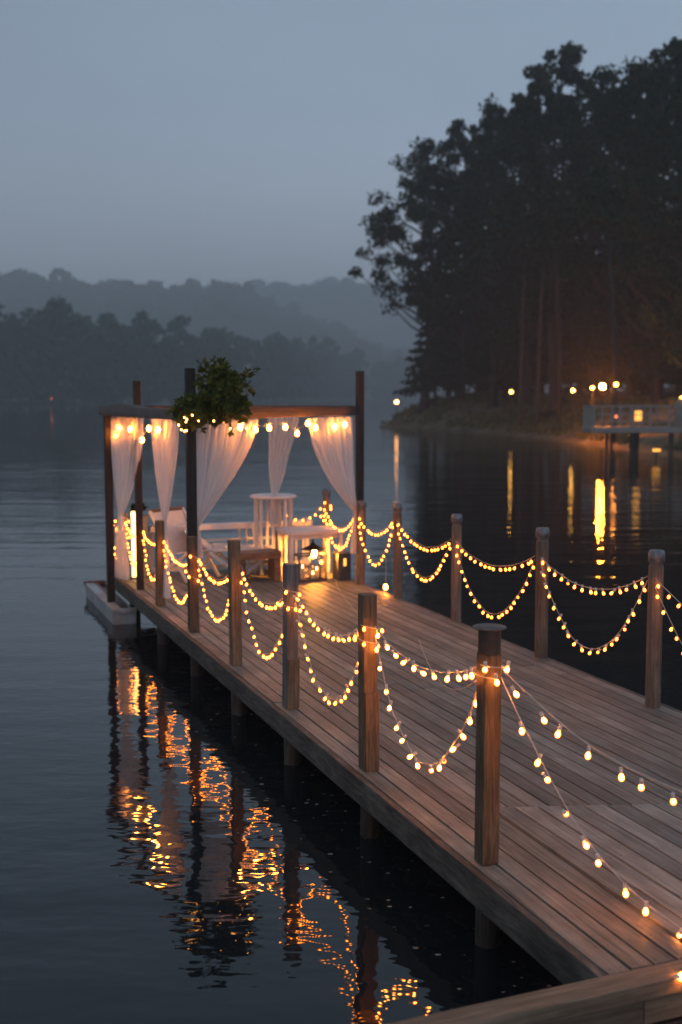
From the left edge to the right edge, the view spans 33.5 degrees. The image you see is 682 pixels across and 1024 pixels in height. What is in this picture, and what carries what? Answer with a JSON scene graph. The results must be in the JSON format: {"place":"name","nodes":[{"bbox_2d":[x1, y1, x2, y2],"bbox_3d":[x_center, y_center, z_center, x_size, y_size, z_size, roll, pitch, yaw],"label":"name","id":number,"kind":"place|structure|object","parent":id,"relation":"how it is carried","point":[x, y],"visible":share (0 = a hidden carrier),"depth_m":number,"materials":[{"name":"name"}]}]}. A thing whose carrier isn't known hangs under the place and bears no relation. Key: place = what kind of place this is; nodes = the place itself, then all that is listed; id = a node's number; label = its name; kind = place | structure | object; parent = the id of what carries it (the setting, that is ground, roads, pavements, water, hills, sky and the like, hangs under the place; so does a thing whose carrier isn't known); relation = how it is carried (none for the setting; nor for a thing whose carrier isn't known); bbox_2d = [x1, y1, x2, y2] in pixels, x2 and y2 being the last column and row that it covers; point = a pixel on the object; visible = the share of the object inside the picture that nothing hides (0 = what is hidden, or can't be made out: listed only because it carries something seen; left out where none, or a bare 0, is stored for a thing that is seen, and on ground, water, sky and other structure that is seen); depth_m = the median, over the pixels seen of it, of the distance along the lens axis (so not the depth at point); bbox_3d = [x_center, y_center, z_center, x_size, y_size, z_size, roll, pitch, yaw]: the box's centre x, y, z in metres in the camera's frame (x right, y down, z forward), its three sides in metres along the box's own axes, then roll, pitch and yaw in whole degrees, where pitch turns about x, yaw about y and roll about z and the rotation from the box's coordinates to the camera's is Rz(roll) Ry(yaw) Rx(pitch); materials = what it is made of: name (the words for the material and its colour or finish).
{"place":"outdoors","nodes":[
{"label":"outdoors","id":0,"kind":"place"},
{"bbox_2d":[130,514,149,576],"bbox_3d":[-2.448,0.410,13.833,0.200,0.750,0.200,-2,6,-21],"label":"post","id":1,"kind":"object","parent":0,"point":[145,517],"visible":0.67,"depth_m":13.78,"materials":[{"name":"wood"}]},
{"bbox_2d":[0,298,674,404],"bbox_3d":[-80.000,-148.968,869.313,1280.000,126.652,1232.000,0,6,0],"label":"hills","id":2,"kind":"structure","parent":0,"point":[364,318],"depth_m":1347.96,"materials":[{"name":"plant"}]},
{"bbox_2d":[0,267,448,373],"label":"ridge woods","id":3,"kind":"object","parent":2,"relation":"on","point":[251,309],"visible":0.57,"depth_m":933.63,"materials":[{"name":"plant"}]},
{"bbox_2d":[0,295,611,403],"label":"lakeside woods","id":4,"kind":"object","parent":2,"relation":"on","point":[109,358],"visible":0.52,"depth_m":329.75,"materials":[{"name":"plant"}]},
{"bbox_2d":[0,400,681,1023],"bbox_3d":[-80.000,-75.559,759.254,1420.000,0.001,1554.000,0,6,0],"label":"lake water","id":5,"kind":"structure","parent":0,"point":[158,870],"depth_m":8.55,"materials":[{"name":"black liquid"}]},
{"bbox_2d":[84,580,136,624],"bbox_3d":[-2.860,1.165,13.959,0.288,0.342,2.069,-2,6,-21],"label":"moored float","id":6,"kind":"object","parent":5,"relation":"on","point":[118,611],"visible":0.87,"depth_m":13.56,"materials":[{"name":"white paint"}]},
{"bbox_2d":[152,662,562,1010],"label":"floating leaf litter","id":7,"kind":"object","parent":5,"relation":"on","point":[332,853],"visible":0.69,"depth_m":6.39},
{"bbox_2d":[115,564,681,984],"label":"dock","id":8,"kind":"object","parent":5,"relation":"in","point":[545,892],"visible":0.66,"depth_m":6.92,"materials":[{"name":"wood"}]},
{"bbox_2d":[130,511,135,578],"bbox_3d":[-2.493,0.397,13.630,0.100,0.818,0.098,-2,6,-21],"label":"tube lamp","id":9,"kind":"object","parent":8,"relation":"on","point":[133,539],"visible":0.86,"depth_m":13.61,"materials":[{"name":"white plastic"}]},
{"bbox_2d":[155,520,165,605],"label":"dock post","id":10,"kind":"object","parent":8,"relation":"on","point":[160,599],"visible":1,"depth_m":11.84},
{"bbox_2d":[163,539,186,566],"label":"string light","id":11,"kind":"object","parent":10,"relation":"attached to","point":[172,558],"visible":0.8,"depth_m":11.44,"materials":[{"name":"glass"}]},
{"bbox_2d":[163,549,187,604],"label":"string light","id":12,"kind":"object","parent":10,"relation":"attached to","point":[177,598],"visible":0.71,"depth_m":11.42,"materials":[{"name":"glass"}]},
{"bbox_2d":[148,506,227,581],"bbox_3d":[-1.866,0.390,13.744,0.785,0.837,0.612,5,8,40],"label":"deck chair","id":13,"kind":"object","parent":8,"relation":"on","point":[177,541],"visible":0.65,"depth_m":13.85,"materials":[{"name":"white fabric"}]},
{"bbox_2d":[186,536,199,632],"bbox_3d":[-1.376,0.674,10.542,0.085,0.900,0.085,-3,7,-21],"label":"dock post","id":14,"kind":"object","parent":8,"relation":"on","point":[193,591],"visible":1,"depth_m":10.51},
{"bbox_2d":[197,555,227,584],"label":"string light","id":15,"kind":"object","parent":14,"relation":"attached to","point":[209,577],"visible":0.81,"depth_m":10.03,"materials":[{"name":"glass"}]},
{"bbox_2d":[184,527,271,574],"bbox_3d":[-1.355,0.498,13.861,1.114,0.599,0.570,-1,6,-6],"label":"lounge chair","id":16,"kind":"object","parent":8,"relation":"on","point":[207,545],"visible":0.56,"depth_m":13.86,"materials":[{"name":"wood"}]},
{"bbox_2d":[148,517,312,573],"bbox_3d":[-1.375,0.427,14.306,2.100,0.620,0.180,-2,6,-21],"label":"white railing","id":17,"kind":"object","parent":8,"relation":"on","point":[307,521],"visible":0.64,"depth_m":14.24,"materials":[{"name":"paint"}]},
{"bbox_2d":[98,368,363,628],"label":"pavilion","id":18,"kind":"structure","parent":8,"relation":"on","point":[134,409],"depth_m":12.78,"materials":[{"name":"brown wood"}]},
{"bbox_2d":[111,416,143,579],"bbox_3d":[-2.412,-0.133,12.934,0.133,1.895,0.932,-4,7,-34],"label":"curtain","id":19,"kind":"object","parent":18,"relation":"hanging from","point":[126,447],"visible":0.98,"depth_m":13.03,"materials":[{"name":"fabric"}]},
{"bbox_2d":[128,423,160,442],"bbox_3d":[-2.253,-0.875,12.431,0.162,0.232,2.257,-3,6,-25],"label":"globe string","id":20,"kind":"object","parent":18,"relation":"attached to","point":[157,430],"visible":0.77,"depth_m":12.00,"materials":[{"name":"glass"}]},
{"bbox_2d":[142,536,154,580],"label":"string light","id":21,"kind":"object","parent":18,"relation":"hanging from","point":[151,579],"visible":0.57,"depth_m":12.64,"materials":[{"name":"glass"}]},
{"bbox_2d":[150,419,178,598],"bbox_3d":[-1.796,-0.023,11.669,0.106,1.855,1.300,-2,6,-21],"label":"curtain","id":22,"kind":"object","parent":18,"relation":"hanging from","point":[165,440],"visible":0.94,"depth_m":11.67,"materials":[{"name":"fabric"}]},
{"bbox_2d":[165,355,260,436],"bbox_3d":[-1.206,-1.067,10.489,0.864,0.764,0.594,-2,6,-21],"label":"greenery","id":23,"kind":"object","parent":18,"relation":"attached to","point":[220,398],"visible":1,"depth_m":10.41,"materials":[{"name":"green plant"}]},
{"bbox_2d":[196,420,257,557],"bbox_3d":[-1.104,-0.241,11.057,0.115,1.295,0.996,4,7,35],"label":"curtain","id":24,"kind":"object","parent":18,"relation":"hanging from","point":[221,454],"visible":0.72,"depth_m":10.88,"materials":[{"name":"fabric"}]},
{"bbox_2d":[267,417,298,524],"bbox_3d":[-0.722,-0.471,13.437,0.368,1.325,0.812,-1,6,-10],"label":"curtain","id":25,"kind":"object","parent":18,"relation":"hanging from","point":[281,439],"visible":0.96,"depth_m":13.30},
{"bbox_2d":[237,418,346,435],"bbox_3d":[-0.482,-0.883,11.836,0.094,0.193,2.133,3,7,29],"label":"globe string","id":26,"kind":"object","parent":18,"relation":"hanging from","point":[269,427],"visible":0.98,"depth_m":11.84,"materials":[{"name":"glass"}]},
{"bbox_2d":[308,417,356,553],"bbox_3d":[-0.068,-0.264,12.738,0.130,1.595,1.106,4,7,31],"label":"curtain","id":27,"kind":"object","parent":18,"relation":"hanging from","point":[333,448],"visible":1,"depth_m":12.75,"materials":[{"name":"fabric"}]},
{"bbox_2d":[323,513,351,549],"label":"string light","id":28,"kind":"object","parent":18,"relation":"hanging from","point":[346,542],"visible":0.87,"depth_m":13.65,"materials":[{"name":"glass"}]},
{"bbox_2d":[324,507,352,531],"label":"string light","id":29,"kind":"object","parent":18,"relation":"hanging from","point":[348,526],"visible":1,"depth_m":13.68,"materials":[{"name":"yellow plastic"}]},
{"bbox_2d":[227,539,241,665],"bbox_3d":[-0.867,0.741,9.258,0.085,1.030,0.085,-3,6,-24],"label":"dock post","id":30,"kind":"object","parent":8,"relation":"on","point":[234,601],"visible":1,"depth_m":9.22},
{"bbox_2d":[197,562,228,622],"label":"string light","id":31,"kind":"object","parent":30,"relation":"attached to","point":[212,615],"visible":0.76,"depth_m":10.08,"materials":[{"name":"glass"}]},
{"bbox_2d":[240,575,282,659],"bbox_3d":[-0.585,0.819,8.636,0.043,0.620,1.272,-2,6,-21],"label":"string light","id":32,"kind":"object","parent":30,"relation":"hanging from","point":[256,644],"visible":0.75,"depth_m":8.77,"materials":[{"name":"glass"}]},
{"bbox_2d":[241,566,282,609],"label":"string light","id":33,"kind":"object","parent":30,"relation":"hanging from","point":[259,602],"visible":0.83,"depth_m":8.71,"materials":[{"name":"glass"}]},
{"bbox_2d":[240,549,280,582],"bbox_3d":[-0.998,0.641,13.499,0.520,0.357,0.280,-2,6,-21],"label":"bench","id":34,"kind":"object","parent":8,"relation":"on","point":[273,556],"visible":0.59,"depth_m":13.44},
{"bbox_2d":[250,493,296,574],"bbox_3d":[-0.841,0.270,14.106,0.580,0.972,0.580,-2,6,-21],"label":"bar table","id":35,"kind":"object","parent":8,"relation":"on","point":[258,498],"visible":0.7,"depth_m":14.00,"materials":[{"name":"white paint"}]},
{"bbox_2d":[282,563,299,709],"bbox_3d":[-0.351,0.873,7.974,0.093,1.030,0.104,-2,7,-23],"label":"dock post","id":36,"kind":"object","parent":8,"relation":"on","point":[290,676],"visible":1,"depth_m":7.95,"materials":[{"name":"wood"}]},
{"bbox_2d":[276,588,301,612],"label":"string light","id":37,"kind":"object","parent":36,"relation":"attached to","point":[288,608],"visible":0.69,"depth_m":7.91,"materials":[{"name":"glass"}]},
{"bbox_2d":[292,591,357,642],"bbox_3d":[-0.086,0.705,7.309,0.061,0.235,1.335,-2,6,-21],"label":"string light","id":38,"kind":"object","parent":36,"relation":"attached to","point":[336,635],"visible":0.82,"depth_m":7.38,"materials":[{"name":"glass"}]},
{"bbox_2d":[294,601,357,705],"bbox_3d":[-0.082,0.936,7.334,0.063,0.638,1.337,-2,6,-22],"label":"string light","id":39,"kind":"object","parent":36,"relation":"attached to","point":[326,697],"visible":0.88,"depth_m":7.43,"materials":[{"name":"glass"}]},
{"bbox_2d":[275,525,344,574],"bbox_3d":[-0.375,0.493,13.816,0.720,0.588,0.520,-2,6,-21],"label":"white table","id":40,"kind":"object","parent":8,"relation":"on","point":[327,532],"visible":0.77,"depth_m":13.68,"materials":[{"name":"paint"}]},
{"bbox_2d":[301,539,324,556],"bbox_3d":[-0.339,0.401,13.713,0.300,0.288,0.300,-2,6,-21],"label":"hanging lamp","id":41,"kind":"object","parent":40,"relation":"hanging from","point":[313,547],"visible":0.97,"depth_m":13.66,"materials":[{"name":"black metal"}]},
{"bbox_2d":[294,552,326,581],"bbox_3d":[-0.373,0.657,13.553,0.360,0.317,0.220,-2,6,-21],"label":"glass lantern","id":42,"kind":"object","parent":8,"relation":"on","point":[319,554],"visible":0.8,"depth_m":13.51,"materials":[{"name":"glass"}]},
{"bbox_2d":[322,488,330,570],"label":"dock post","id":43,"kind":"object","parent":8,"relation":"attached to","point":[326,493],"visible":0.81,"depth_m":14.15,"materials":[{"name":"wood"}]},
{"bbox_2d":[333,551,350,580],"bbox_3d":[0.010,0.644,13.613,0.160,0.330,0.206,-2,6,-21],"label":"lantern","id":44,"kind":"object","parent":8,"relation":"on","point":[341,565],"visible":0.9,"depth_m":13.53,"materials":[{"name":"paint"}]},
{"bbox_2d":[355,500,366,584],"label":"dock post","id":45,"kind":"object","parent":8,"relation":"on","point":[360,554],"visible":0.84,"depth_m":13.19,"materials":[{"name":"wood"}]},
{"bbox_2d":[358,592,378,771],"bbox_3d":[0.162,0.999,6.651,0.093,1.050,0.104,-3,7,-22],"label":"dock post","id":46,"kind":"object","parent":8,"relation":"on","point":[368,720],"visible":1,"depth_m":6.62,"materials":[{"name":"wood"}]},
{"bbox_2d":[353,625,383,647],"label":"string light","id":47,"kind":"object","parent":46,"relation":"attached to","point":[364,630],"visible":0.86,"depth_m":6.57,"materials":[{"name":"glass"}]},
{"bbox_2d":[374,637,475,773],"bbox_3d":[0.432,1.029,5.991,0.069,0.711,1.352,-2,6,-20],"label":"string light","id":48,"kind":"object","parent":46,"relation":"attached to","point":[461,735],"visible":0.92,"depth_m":6.02,"materials":[{"name":"glass"}]},
{"bbox_2d":[375,626,476,682],"bbox_3d":[0.429,0.759,5.962,0.072,0.229,1.349,-2,6,-19],"label":"string light","id":49,"kind":"object","parent":46,"relation":"attached to","point":[424,673],"visible":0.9,"depth_m":5.96,"materials":[{"name":"glass"}]},
{"bbox_2d":[392,503,402,598],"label":"dock post","id":50,"kind":"object","parent":8,"relation":"attached to","point":[397,559],"visible":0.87,"depth_m":12.28,"materials":[{"name":"wood"}]},
{"bbox_2d":[358,520,392,566],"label":"string light","id":51,"kind":"object","parent":50,"relation":"hanging from","point":[370,560],"visible":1,"depth_m":12.77,"materials":[{"name":"glass"}]},
{"bbox_2d":[358,515,392,536],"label":"string light","id":52,"kind":"object","parent":50,"relation":"hanging from","point":[368,531],"visible":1,"depth_m":12.72,"materials":[{"name":"glass"}]},
{"bbox_2d":[418,639,473,689],"bbox_3d":[0.710,0.929,7.787,0.007,0.950,4.830,0,6,0],"label":"loose cable","id":53,"kind":"object","parent":8,"relation":"on","point":[439,680],"visible":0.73,"depth_m":7.87,"materials":[{"name":"plastic"}]},
{"bbox_2d":[451,514,461,621],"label":"dock post","id":54,"kind":"object","parent":8,"relation":"on","point":[456,521],"visible":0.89,"depth_m":11.03,"materials":[{"name":"wood"}]},
{"bbox_2d":[397,527,450,581],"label":"string light","id":55,"kind":"object","parent":54,"relation":"attached to","point":[438,569],"visible":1,"depth_m":11.64,"materials":[{"name":"glass"}]},
{"bbox_2d":[397,520,450,551],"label":"string light","id":56,"kind":"object","parent":54,"relation":"attached to","point":[408,536],"visible":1,"depth_m":11.70,"materials":[{"name":"glass"}]},
{"bbox_2d":[455,547,534,618],"bbox_3d":[1.370,0.646,10.288,0.042,0.656,1.565,-2,6,-19],"label":"string light","id":57,"kind":"object","parent":54,"relation":"attached to","point":[513,602],"visible":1,"depth_m":10.18,"materials":[{"name":"glass"}]},
{"bbox_2d":[456,545,534,571],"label":"string light","id":58,"kind":"object","parent":54,"relation":"attached to","point":[505,569],"visible":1,"depth_m":10.22,"materials":[{"name":"glass"}]},
{"bbox_2d":[472,623,506,865],"bbox_3d":[0.689,1.093,5.313,0.158,1.136,0.158,-2,6,-21],"label":"dock post","id":59,"kind":"object","parent":8,"relation":"on","point":[487,763],"visible":1,"depth_m":5.28,"materials":[{"name":"wood"}]},
{"bbox_2d":[469,660,510,686],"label":"string light","id":60,"kind":"object","parent":59,"relation":"attached to","point":[485,670],"visible":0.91,"depth_m":5.21,"materials":[{"name":"glass"}]},
{"bbox_2d":[501,677,681,938],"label":"string light","id":61,"kind":"object","parent":59,"relation":"attached to","point":[586,845],"visible":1,"depth_m":4.95,"materials":[{"name":"glass"}]},
{"bbox_2d":[501,668,681,805],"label":"string light","id":62,"kind":"object","parent":59,"relation":"hanging from","point":[621,776],"visible":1,"depth_m":4.91,"materials":[{"name":"glass"}]},
{"bbox_2d":[388,959,681,1023],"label":"kerb rail","id":63,"kind":"object","parent":8,"relation":"attached to","point":[652,994],"visible":1,"depth_m":4.18,"materials":[{"name":"wood"}]},
{"bbox_2d":[534,527,549,657],"bbox_3d":[1.688,1.051,9.556,0.117,1.852,0.117,6,9,42],"label":"dock post","id":64,"kind":"object","parent":8,"relation":"attached to","point":[541,602],"visible":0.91,"depth_m":9.47,"materials":[{"name":"wood"}]},
{"bbox_2d":[540,565,647,654],"bbox_3d":[1.917,0.755,8.751,0.071,0.698,1.516,-2,6,-20],"label":"string light","id":65,"kind":"object","parent":64,"relation":"attached to","point":[612,640],"visible":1,"depth_m":8.74,"materials":[{"name":"glass"}]},
{"bbox_2d":[541,557,647,594],"bbox_3d":[1.908,0.506,8.722,0.050,0.258,1.514,-2,6,-20],"label":"string light","id":66,"kind":"object","parent":64,"relation":"attached to","point":[590,588],"visible":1,"depth_m":8.68,"materials":[{"name":"glass"}]},
{"bbox_2d":[645,549,664,708],"bbox_3d":[2.216,1.196,8.042,0.117,1.872,0.117,-4,7,-34],"label":"dock post","id":67,"kind":"object","parent":8,"relation":"attached to","point":[656,558],"visible":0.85,"depth_m":7.96,"materials":[{"name":"wood"}]},
{"bbox_2d":[655,587,681,654],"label":"string light","id":68,"kind":"object","parent":67,"relation":"attached to","point":[663,613],"visible":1,"depth_m":7.80,"materials":[{"name":"glass"}]},
{"bbox_2d":[582,405,681,459],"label":"lit pier","id":69,"kind":"structure","parent":5,"relation":"in","point":[589,414],"depth_m":45.74,"materials":[{"name":"paint"}]},
{"bbox_2d":[632,409,645,426],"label":"pier lantern","id":70,"kind":"object","parent":69,"relation":"on","point":[639,417],"visible":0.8,"depth_m":45.90,"materials":[{"name":"glass"}]},
{"bbox_2d":[0,0,681,298],"label":"sky","id":71,"kind":"structure","parent":0,"point":[173,142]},
{"bbox_2d":[379,386,681,457],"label":"shore bank","id":72,"kind":"structure","parent":0,"point":[649,442],"depth_m":81.28,"materials":[{"name":"plant"}]},
{"bbox_2d":[347,136,491,414],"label":"broadleaf tree","id":73,"kind":"object","parent":72,"relation":"on","point":[395,233],"visible":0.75,"depth_m":89.69,"materials":[{"name":"green plant"}]},
{"bbox_2d":[392,291,470,405],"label":"conifer tree","id":74,"kind":"object","parent":72,"relation":"on","point":[416,379],"visible":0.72,"depth_m":91.35,"materials":[{"name":"green plant"}]},
{"bbox_2d":[406,165,490,396],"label":"broadleaf tree","id":75,"kind":"object","parent":72,"relation":"on","point":[455,172],"visible":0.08,"depth_m":94.24,"materials":[{"name":"green plant"}]},
{"bbox_2d":[400,119,516,398],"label":"broadleaf tree","id":76,"kind":"object","parent":72,"relation":"on","point":[458,140],"visible":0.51,"depth_m":89.37,"materials":[{"name":"green plant"}]},
{"bbox_2d":[415,153,512,390],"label":"broadleaf tree","id":77,"kind":"object","parent":72,"relation":"on","point":[417,317],"visible":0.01,"depth_m":98.87,"materials":[{"name":"green plant"}]},
{"bbox_2d":[433,92,554,408],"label":"broadleaf tree","id":78,"kind":"object","parent":72,"relation":"on","point":[491,111],"visible":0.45,"depth_m":85.17,"materials":[{"name":"green plant"}]},
{"bbox_2d":[472,359,518,389],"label":"understory tree","id":79,"kind":"object","parent":72,"relation":"on","point":[502,384],"visible":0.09,"depth_m":94.77,"materials":[{"name":"green plant"}]},
{"bbox_2d":[461,147,564,391],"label":"broadleaf tree","id":80,"kind":"object","parent":72,"relation":"on","point":[516,387],"visible":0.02,"depth_m":94.97,"materials":[{"name":"green plant"}]},
{"bbox_2d":[461,63,592,405],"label":"broadleaf tree","id":81,"kind":"object","parent":72,"relation":"on","point":[515,115],"visible":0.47,"depth_m":82.34,"materials":[{"name":"green plant"}]},
{"bbox_2d":[482,215,585,426],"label":"pine tree","id":82,"kind":"object","parent":72,"relation":"on","point":[499,257],"visible":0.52,"depth_m":74.94,"materials":[{"name":"green plant"}]},
{"bbox_2d":[497,321,572,393],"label":"understory tree","id":83,"kind":"object","parent":72,"relation":"on","point":[534,386],"visible":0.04,"depth_m":93.37,"materials":[{"name":"green plant"}]},
{"bbox_2d":[481,273,601,394],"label":"conifer tree","id":84,"kind":"object","parent":72,"relation":"on","point":[542,387],"visible":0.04,"depth_m":88.80,"materials":[{"name":"green plant"}]},
{"bbox_2d":[489,197,594,425],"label":"pine tree","id":85,"kind":"object","parent":72,"relation":"on","point":[525,215],"visible":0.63,"depth_m":72.22,"materials":[{"name":"green plant"}]},
{"bbox_2d":[487,88,605,391],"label":"broadleaf tree","id":86,"kind":"object","parent":72,"relation":"on","point":[543,172],"visible":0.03,"depth_m":91.53,"materials":[{"name":"green plant"}]},
{"bbox_2d":[512,183,597,422],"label":"pine tree","id":87,"kind":"object","parent":72,"relation":"on","point":[551,251],"visible":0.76,"depth_m":70.66,"materials":[{"name":"green plant"}]},
{"bbox_2d":[487,41,625,408],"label":"broadleaf tree","id":88,"kind":"object","parent":72,"relation":"on","point":[567,72],"visible":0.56,"depth_m":79.28,"materials":[{"name":"green plant"}]},
{"bbox_2d":[532,287,617,394],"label":"conifer tree","id":89,"kind":"object","parent":72,"relation":"on","point":[572,350],"visible":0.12,"depth_m":85.88,"materials":[{"name":"green plant"}]},
{"bbox_2d":[563,346,608,392],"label":"understory tree","id":90,"kind":"object","parent":72,"relation":"on","point":[575,388],"visible":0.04,"depth_m":91.79,"materials":[{"name":"green plant"}]},
{"bbox_2d":[523,62,673,400],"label":"broadleaf tree","id":91,"kind":"object","parent":72,"relation":"on","point":[606,77],"visible":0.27,"depth_m":77.08,"materials":[{"name":"green plant"}]},
{"bbox_2d":[545,112,651,392],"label":"broadleaf tree","id":92,"kind":"object","parent":72,"relation":"on","point":[600,147],"visible":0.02,"depth_m":88.25,"materials":[{"name":"green plant"}]},
{"bbox_2d":[579,320,627,392],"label":"understory tree","id":93,"kind":"object","parent":72,"relation":"on","point":[623,343],"visible":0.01,"depth_m":85.50,"materials":[{"name":"green plant"}]},
{"bbox_2d":[562,235,648,392],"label":"conifer tree","id":94,"kind":"object","parent":72,"relation":"on","point":[581,377],"visible":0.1,"depth_m":83.08,"materials":[{"name":"green plant"}]},
{"bbox_2d":[554,162,676,441],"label":"pine tree","id":95,"kind":"object","parent":72,"relation":"on","point":[619,198],"visible":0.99,"depth_m":57.47,"materials":[{"name":"green plant"}]},
{"bbox_2d":[554,54,681,400],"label":"broadleaf tree","id":96,"kind":"object","parent":72,"relation":"on","point":[604,343],"visible":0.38,"depth_m":73.90,"materials":[{"name":"green plant"}]},
{"bbox_2d":[591,90,680,385],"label":"broadleaf tree","id":97,"kind":"object","parent":72,"relation":"on","point":[598,247],"visible":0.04,"depth_m":86.23,"materials":[{"name":"green plant"}]},
{"bbox_2d":[599,270,680,393],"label":"conifer tree","id":98,"kind":"object","parent":72,"relation":"on","point":[621,380],"visible":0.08,"depth_m":77.23,"materials":[{"name":"green plant"}]},
{"bbox_2d":[602,36,681,404],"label":"broadleaf tree","id":99,"kind":"object","parent":72,"relation":"on","point":[623,132],"visible":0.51,"depth_m":69.44,"materials":[{"name":"green plant"}]},
{"bbox_2d":[610,39,681,346],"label":"broadleaf tree","id":100,"kind":"object","parent":72,"relation":"on","point":[658,80],"visible":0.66,"depth_m":66.45,"materials":[{"name":"green plant"}]},
{"bbox_2d":[622,335,681,395],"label":"understory tree","id":101,"kind":"object","parent":72,"relation":"on","point":[643,389],"visible":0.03,"depth_m":78.86,"materials":[{"name":"green plant"}]},
{"bbox_2d":[635,50,681,367],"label":"broadleaf tree","id":102,"kind":"object","parent":72,"relation":"on","point":[661,244],"visible":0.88,"depth_m":61.90,"materials":[{"name":"green plant"}]},
{"bbox_2d":[673,398,681,426],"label":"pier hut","id":103,"kind":"object","parent":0,"point":[678,401],"visible":0.81,"depth_m":46.51,"materials":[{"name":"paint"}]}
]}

